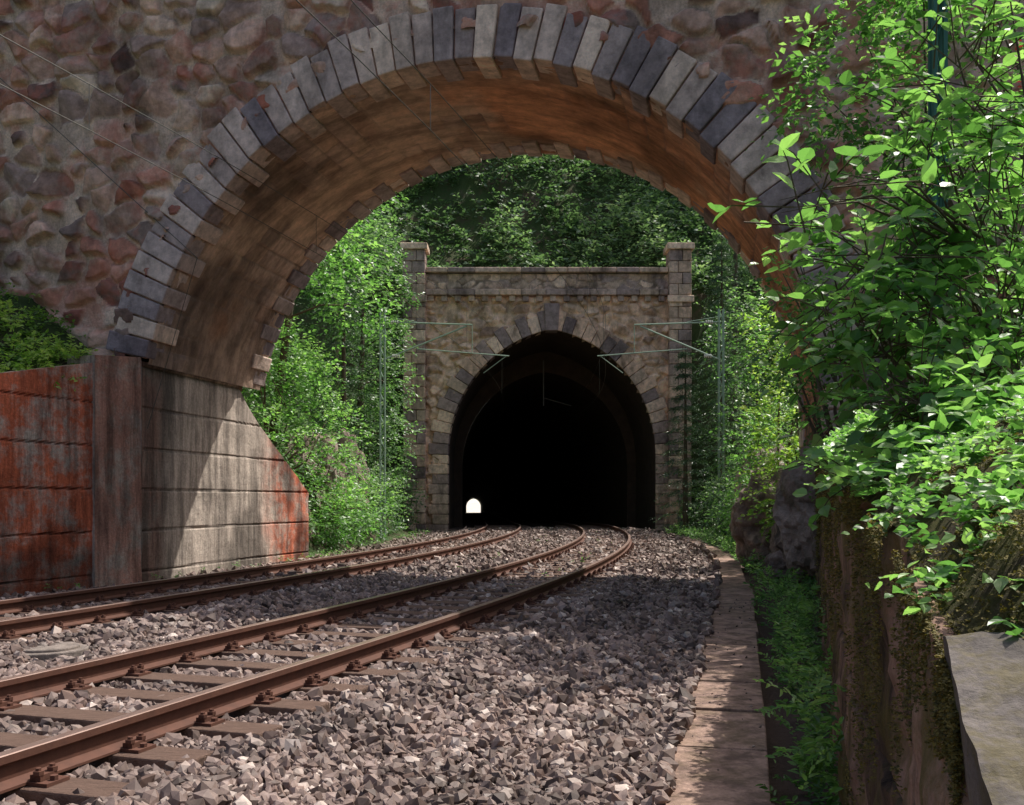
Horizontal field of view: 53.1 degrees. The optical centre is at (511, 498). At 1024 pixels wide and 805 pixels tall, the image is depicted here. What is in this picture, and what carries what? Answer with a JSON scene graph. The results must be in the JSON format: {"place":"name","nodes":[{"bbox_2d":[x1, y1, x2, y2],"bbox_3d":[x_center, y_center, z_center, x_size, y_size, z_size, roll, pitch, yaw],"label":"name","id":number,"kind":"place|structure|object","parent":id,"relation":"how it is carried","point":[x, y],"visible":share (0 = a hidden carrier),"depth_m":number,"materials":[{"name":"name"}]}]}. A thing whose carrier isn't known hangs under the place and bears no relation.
{"place":"outdoors","nodes":[
{"label":"outdoors","id":0,"kind":"place"},
{"bbox_2d":[0,155,834,804],"bbox_3d":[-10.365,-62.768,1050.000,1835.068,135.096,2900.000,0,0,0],"label":"ground","id":1,"kind":"structure","parent":0,"point":[776,731],"depth_m":48.27,"materials":[{"name":"green plant"}]},
{"bbox_2d":[0,282,92,372],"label":"embankment undergrowth","id":2,"kind":"object","parent":1,"relation":"on","point":[5,367],"visible":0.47,"depth_m":17.68,"materials":[{"name":"green plant"}]},
{"bbox_2d":[0,299,113,390],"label":"bramble bush","id":3,"kind":"object","parent":1,"relation":"on","point":[26,357],"visible":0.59,"depth_m":16.82,"materials":[{"name":"green plant"}]},
{"bbox_2d":[0,517,529,641],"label":"railway track","id":4,"kind":"structure","parent":1,"relation":"on","point":[14,628],"depth_m":14.15,"materials":[{"name":"metal"}]},
{"bbox_2d":[241,316,358,501],"bbox_3d":[-6.084,-2.345,27.145,3.936,5.435,4.373,0,0,37],"label":"bush","id":5,"kind":"object","parent":1,"relation":"on","point":[287,411],"visible":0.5,"depth_m":27.02,"materials":[{"name":"green plant"}]},
{"bbox_2d":[308,508,319,542],"bbox_3d":[-6.206,1.041,28.265,1.881,2.301,2.401,0,0,0],"label":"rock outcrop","id":6,"kind":"object","parent":1,"relation":"on","point":[311,538],"visible":0.04,"depth_m":27.98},
{"bbox_2d":[282,432,346,529],"bbox_3d":[-6.112,0.119,31.462,2.173,4.289,3.716,0,0,0],"label":"rock outcrop","id":7,"kind":"object","parent":1,"relation":"on","point":[333,473],"visible":0.11,"depth_m":30.36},
{"bbox_2d":[251,201,393,397],"bbox_3d":[-7.508,-11.092,34.429,7.596,15.806,8.380,0,0,25],"label":"maple tree","id":8,"kind":"object","parent":1,"relation":"on","point":[324,282],"visible":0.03,"depth_m":34.28,"materials":[{"name":"green plant"}]},
{"bbox_2d":[0,517,645,804],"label":"railway track","id":9,"kind":"structure","parent":1,"relation":"on","point":[32,767],"depth_m":7.43,"materials":[{"name":"metal"}]},
{"bbox_2d":[40,528,611,598],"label":"trackside weeds","id":10,"kind":"object","parent":1,"relation":"on","point":[78,584],"visible":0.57,"depth_m":24.59,"materials":[{"name":"green plant"}]},
{"bbox_2d":[249,194,408,446],"bbox_3d":[-6.091,-6.834,29.164,6.490,12.147,7.173,0,0,0],"label":"ash tree","id":11,"kind":"object","parent":1,"relation":"on","point":[336,305],"visible":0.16,"depth_m":29.46,"materials":[{"name":"green plant"}]},
{"bbox_2d":[241,343,420,543],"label":"embankment undergrowth","id":12,"kind":"object","parent":1,"relation":"on","point":[388,531],"visible":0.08,"depth_m":34.25,"materials":[{"name":"green plant"}]},
{"bbox_2d":[293,225,393,447],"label":"spruce tree","id":13,"kind":"object","parent":1,"relation":"on","point":[321,342],"visible":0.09,"depth_m":43.87,"materials":[{"name":"green plant"}]},
{"bbox_2d":[304,246,386,487],"bbox_3d":[-6.032,-4.623,36.562,3.211,8.774,3.028,0,0,-27],"label":"spruce tree","id":14,"kind":"object","parent":1,"relation":"on","point":[343,365],"visible":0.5,"depth_m":36.45,"materials":[{"name":"green plant"}]},
{"bbox_2d":[322,428,370,515],"bbox_3d":[-6.318,-0.067,36.090,2.532,4.696,6.286,0,0,0],"label":"rock outcrop","id":15,"kind":"object","parent":1,"relation":"on","point":[343,440],"visible":0.1,"depth_m":35.06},
{"bbox_2d":[274,200,424,463],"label":"ash tree","id":16,"kind":"object","parent":1,"relation":"on","point":[377,233],"visible":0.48,"depth_m":40.92,"materials":[{"name":"green plant"}]},
{"bbox_2d":[300,395,401,552],"bbox_3d":[-5.152,-0.599,31.413,3.312,5.219,8.824,0,0,0],"label":"bush","id":17,"kind":"object","parent":1,"relation":"on","point":[350,503],"visible":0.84,"depth_m":29.62,"materials":[{"name":"green plant"}]},
{"bbox_2d":[0,526,761,804],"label":"ballast","id":18,"kind":"structure","parent":1,"relation":"on","point":[586,698],"depth_m":7.34,"materials":[{"name":"gravel"}]},
{"bbox_2d":[22,641,88,660],"bbox_3d":[-4.150,1.442,9.100,0.720,0.275,0.720,0,0,0],"label":"manhole cover","id":19,"kind":"object","parent":18,"relation":"on","point":[46,652],"visible":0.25,"depth_m":8.92,"materials":[{"name":"concrete"}]},
{"bbox_2d":[346,324,428,534],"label":"bush","id":20,"kind":"object","parent":1,"relation":"on","point":[403,479],"visible":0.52,"depth_m":42.59,"materials":[{"name":"green plant"}]},
{"bbox_2d":[379,311,508,538],"bbox_3d":[-2.374,-2.593,36.000,4.552,8.155,0.200,0,0,0],"label":"catenary mast","id":21,"kind":"object","parent":1,"relation":"on","point":[384,386],"visible":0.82,"depth_m":35.97,"materials":[{"name":"metal"}]},
{"bbox_2d":[466,499,480,512],"bbox_3d":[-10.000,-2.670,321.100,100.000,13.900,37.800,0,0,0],"label":"tunnel exit","id":22,"kind":"structure","parent":1,"relation":"on","point":[473,505],"depth_m":310.51,"materials":[{"name":"stone"}]},
{"bbox_2d":[0,0,1023,596],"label":"stone arch bridge","id":23,"kind":"structure","parent":1,"relation":"on","point":[100,480],"depth_m":17.74,"materials":[{"name":"stone"}]},
{"bbox_2d":[299,154,759,295],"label":"hillside vegetation","id":24,"kind":"object","parent":1,"relation":"on","point":[660,204],"visible":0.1,"depth_m":51.45,"materials":[{"name":"green plant"}]},
{"bbox_2d":[400,243,694,532],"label":"tunnel portal","id":25,"kind":"object","parent":1,"relation":"on","point":[523,455],"visible":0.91,"depth_m":47.00,"materials":[{"name":"grey stone"}]},
{"bbox_2d":[0,0,605,428],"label":"overhead wires","id":26,"kind":"object","parent":25,"relation":"attached to","point":[288,198],"visible":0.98,"depth_m":15.21,"materials":[{"name":"grey metal"}]},
{"bbox_2d":[543,360,570,405],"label":"tunnel wire hanger","id":27,"kind":"object","parent":25,"relation":"attached to","point":[543,390],"visible":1,"depth_m":51.97,"materials":[{"name":"grey metal"}]},
{"bbox_2d":[597,309,724,523],"bbox_3d":[5.224,-2.843,36.000,4.452,7.654,0.200,0,0,0],"label":"catenary mast","id":28,"kind":"object","parent":1,"relation":"on","point":[722,395],"visible":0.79,"depth_m":35.98,"materials":[{"name":"metal"}]},
{"bbox_2d":[648,346,714,535],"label":"spruce tree","id":29,"kind":"object","parent":1,"relation":"on","point":[685,502],"visible":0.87,"depth_m":42.41,"materials":[{"name":"green plant"}]},
{"bbox_2d":[671,234,760,506],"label":"spruce tree","id":30,"kind":"object","parent":1,"relation":"on","point":[721,246],"visible":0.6,"depth_m":40.96,"materials":[{"name":"green plant"}]},
{"bbox_2d":[687,231,777,477],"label":"spruce tree","id":31,"kind":"object","parent":1,"relation":"on","point":[735,257],"visible":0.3,"depth_m":43.91,"materials":[{"name":"green plant"}]},
{"bbox_2d":[673,357,799,530],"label":"embankment undergrowth","id":32,"kind":"object","parent":1,"relation":"on","point":[701,499],"visible":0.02,"depth_m":43.62,"materials":[{"name":"green plant"}]},
{"bbox_2d":[664,521,818,613],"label":"verge weeds","id":33,"kind":"object","parent":1,"relation":"on","point":[757,570],"visible":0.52,"depth_m":19.34,"materials":[{"name":"green plant"}]},
{"bbox_2d":[692,279,795,539],"bbox_3d":[8.641,-3.241,36.418,4.591,10.455,7.289,0,0,0],"label":"bush","id":34,"kind":"object","parent":1,"relation":"on","point":[728,391],"visible":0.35,"depth_m":36.81,"materials":[{"name":"green plant"}]},
{"bbox_2d":[716,352,783,526],"bbox_3d":[7.879,-1.928,33.018,2.445,5.669,2.725,0,0,0],"label":"spruce tree","id":35,"kind":"object","parent":1,"relation":"on","point":[762,380],"visible":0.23,"depth_m":32.96,"materials":[{"name":"green plant"}]},
{"bbox_2d":[704,288,799,553],"bbox_3d":[6.911,-2.048,27.142,3.725,7.423,5.403,0,0,0],"label":"bush","id":36,"kind":"object","parent":1,"relation":"on","point":[741,478],"visible":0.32,"depth_m":27.20,"materials":[{"name":"green plant"}]},
{"bbox_2d":[729,465,786,570],"bbox_3d":[5.481,0.676,21.626,1.765,2.781,2.999,0,0,0],"label":"rock outcrop","id":37,"kind":"object","parent":1,"relation":"on","point":[745,534],"visible":0.2,"depth_m":20.96,"materials":[{"name":"grey stone"}]},
{"bbox_2d":[731,443,790,511],"bbox_3d":[7.719,0.263,30.994,2.178,3.986,4.154,0,0,0],"label":"rock outcrop","id":38,"kind":"object","parent":1,"relation":"on","point":[746,463],"visible":0.05,"depth_m":30.61,"materials":[{"name":"grey stone"}]},
{"bbox_2d":[725,295,800,545],"bbox_3d":[5.766,-1.698,20.680,2.700,6.278,4.675,0,0,16],"label":"bush","id":39,"kind":"object","parent":1,"relation":"on","point":[779,456],"visible":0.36,"depth_m":20.31,"materials":[{"name":"green plant"}]},
{"bbox_2d":[763,550,815,591],"bbox_3d":[4.470,1.171,16.550,0.800,0.720,0.920,0,0,0],"label":"rock outcrop","id":40,"kind":"object","parent":1,"relation":"on","point":[775,560],"visible":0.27,"depth_m":16.31,"materials":[{"name":"grey stone"}]},
{"bbox_2d":[769,496,810,588],"bbox_3d":[5.319,0.544,17.596,1.627,2.284,2.615,0,0,0],"label":"rock outcrop","id":41,"kind":"object","parent":1,"relation":"on","point":[773,548],"visible":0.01,"depth_m":18.23,"materials":[{"name":"grey stone"}]},
{"bbox_2d":[751,567,846,804],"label":"verge ferns","id":42,"kind":"object","parent":1,"relation":"on","point":[824,760],"visible":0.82,"depth_m":5.78,"materials":[{"name":"green plant"}]},
{"bbox_2d":[772,433,825,575],"bbox_3d":[4.773,0.057,15.149,1.788,2.214,2.046,0,0,0],"label":"rock outcrop","id":43,"kind":"object","parent":1,"relation":"on","point":[792,514],"visible":0.29,"depth_m":14.84,"materials":[{"name":"grey stone"}]},
{"bbox_2d":[734,247,889,501],"bbox_3d":[4.111,-1.238,13.271,2.332,4.100,1.672,0,0,-30],"label":"bush","id":44,"kind":"object","parent":1,"relation":"on","point":[823,413],"visible":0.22,"depth_m":13.24,"materials":[{"name":"green plant"}]},
{"bbox_2d":[742,0,1023,440],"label":"hazel shrub","id":45,"kind":"object","parent":1,"relation":"on","point":[887,276],"visible":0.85,"depth_m":3.44,"materials":[{"name":"green plant"}]},
{"bbox_2d":[708,132,985,253],"bbox_3d":[1.071,-0.902,3.114,0.529,0.327,1.089,0,0,41],"label":"linden branch","id":46,"kind":"object","parent":45,"relation":"attached to","point":[928,169],"visible":0.97,"depth_m":3.03,"materials":[{"name":"green plant"}]},
{"bbox_2d":[1015,40,1022,91],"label":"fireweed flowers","id":47,"kind":"object","parent":45,"relation":"attached to","point":[1016,56],"visible":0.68,"depth_m":3.45,"materials":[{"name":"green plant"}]},
{"bbox_2d":[745,0,1023,386],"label":"elder shrub","id":48,"kind":"object","parent":1,"relation":"on","point":[912,13],"visible":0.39,"depth_m":11.46,"materials":[{"name":"green plant"}]},
{"bbox_2d":[816,487,969,804],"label":"retaining wall","id":49,"kind":"structure","parent":1,"relation":"on","point":[924,780],"depth_m":2.48,"materials":[{"name":"stone"}]},
{"bbox_2d":[813,409,1023,804],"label":"wall moss","id":50,"kind":"object","parent":49,"relation":"attached to","point":[944,703],"depth_m":1.70,"materials":[{"name":"green plant"}]},
{"bbox_2d":[943,631,1023,804],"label":"coping","id":51,"kind":"object","parent":49,"relation":"on","point":[987,672],"visible":0.94,"depth_m":1.00,"materials":[{"name":"concrete"}]},
{"bbox_2d":[841,398,1023,636],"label":"wall top plants","id":52,"kind":"object","parent":51,"relation":"on","point":[1009,471],"depth_m":1.70,"materials":[{"name":"green plant"}]},
{"bbox_2d":[776,305,1023,535],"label":"maple shrub","id":53,"kind":"object","parent":1,"relation":"on","point":[878,379],"visible":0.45,"depth_m":3.00,"materials":[{"name":"green plant"}]},
{"bbox_2d":[819,363,1022,719],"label":"embankment undergrowth","id":54,"kind":"object","parent":1,"relation":"on","point":[959,373],"visible":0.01,"depth_m":5.40,"materials":[{"name":"green plant"}]},
{"bbox_2d":[850,142,1023,381],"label":"birch sapling","id":55,"kind":"object","parent":1,"relation":"on","point":[1014,282],"visible":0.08,"depth_m":8.89,"materials":[{"name":"green plant"}]},
{"bbox_2d":[928,0,947,370],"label":"catenary mast","id":56,"kind":"object","parent":1,"relation":"on","point":[942,39],"visible":0.06,"depth_m":10.05,"materials":[{"name":"metal"}]},
{"bbox_2d":[861,414,1023,634],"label":"mossy bank","id":57,"kind":"structure","parent":1,"relation":"on","point":[937,524],"depth_m":1.39,"materials":[{"name":"green plant"}]},
{"bbox_2d":[793,354,1023,496],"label":"wall top plants","id":58,"kind":"object","parent":57,"relation":"on","point":[833,445],"depth_m":2.81,"materials":[{"name":"green plant"}]},
{"bbox_2d":[652,537,774,804],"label":"cable channel path","id":59,"kind":"structure","parent":0,"point":[741,773],"depth_m":6.43,"materials":[{"name":"concrete"}]}
]}

